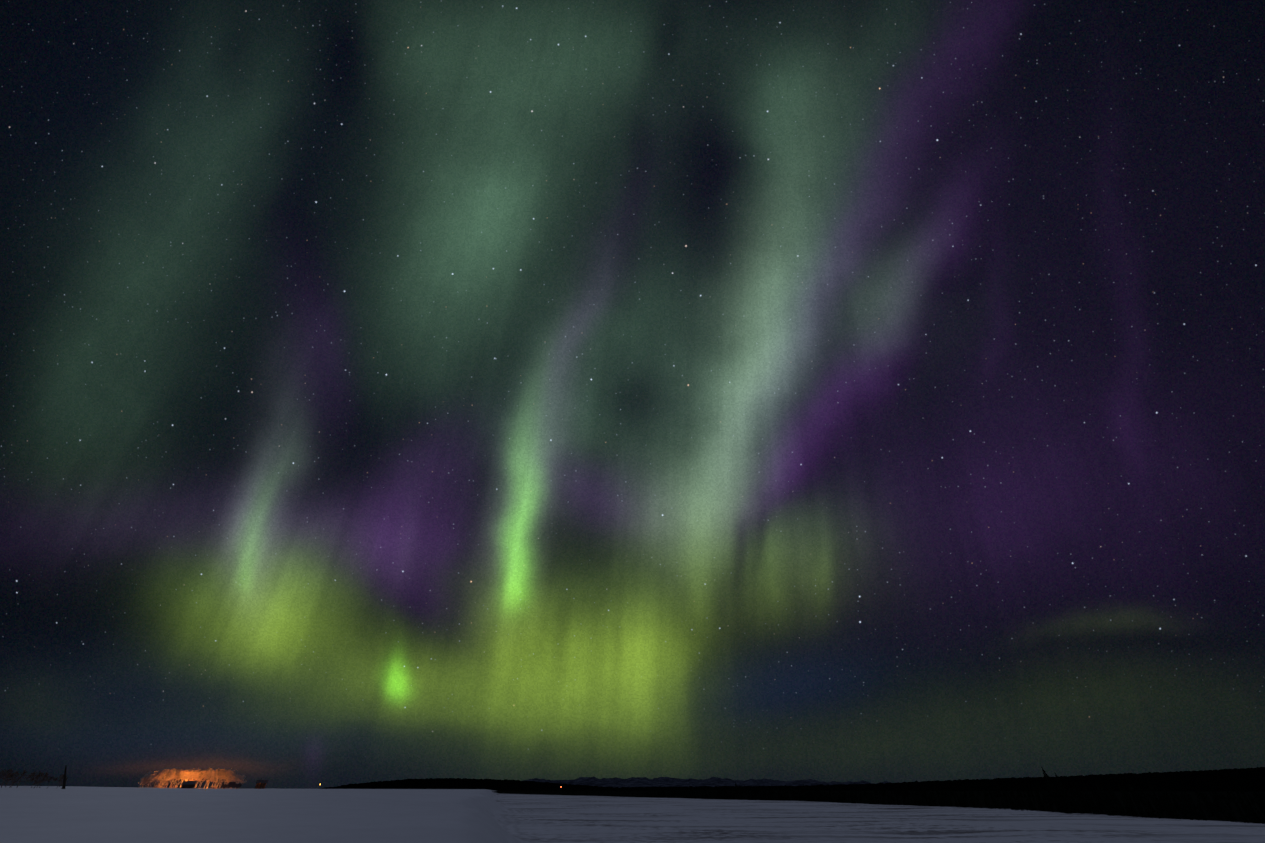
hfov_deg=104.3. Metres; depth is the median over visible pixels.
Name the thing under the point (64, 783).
post
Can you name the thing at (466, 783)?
hill
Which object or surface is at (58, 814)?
snow ground
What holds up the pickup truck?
on the snow ground
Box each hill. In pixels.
[319,778,618,790]
[554,767,1264,791]
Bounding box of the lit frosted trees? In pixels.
[138,767,246,788]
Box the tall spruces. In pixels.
[1041,766,1072,813]
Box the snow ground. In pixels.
[0,786,1264,842]
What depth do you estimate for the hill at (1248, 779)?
746.34 m
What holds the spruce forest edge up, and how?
on the snow ground
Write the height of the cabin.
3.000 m
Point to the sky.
(872, 391)
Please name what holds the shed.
on the snow ground
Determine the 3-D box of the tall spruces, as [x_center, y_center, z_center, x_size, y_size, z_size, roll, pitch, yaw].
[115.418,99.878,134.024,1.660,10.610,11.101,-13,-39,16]
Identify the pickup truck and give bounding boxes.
[221,782,241,788]
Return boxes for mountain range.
[522,776,891,787]
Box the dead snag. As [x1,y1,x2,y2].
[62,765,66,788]
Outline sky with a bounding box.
[0,0,1264,788]
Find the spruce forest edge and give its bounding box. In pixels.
[492,780,1264,823]
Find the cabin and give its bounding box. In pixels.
[181,779,196,787]
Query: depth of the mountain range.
16319.52 m
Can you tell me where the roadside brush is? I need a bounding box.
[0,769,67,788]
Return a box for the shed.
[255,778,267,788]

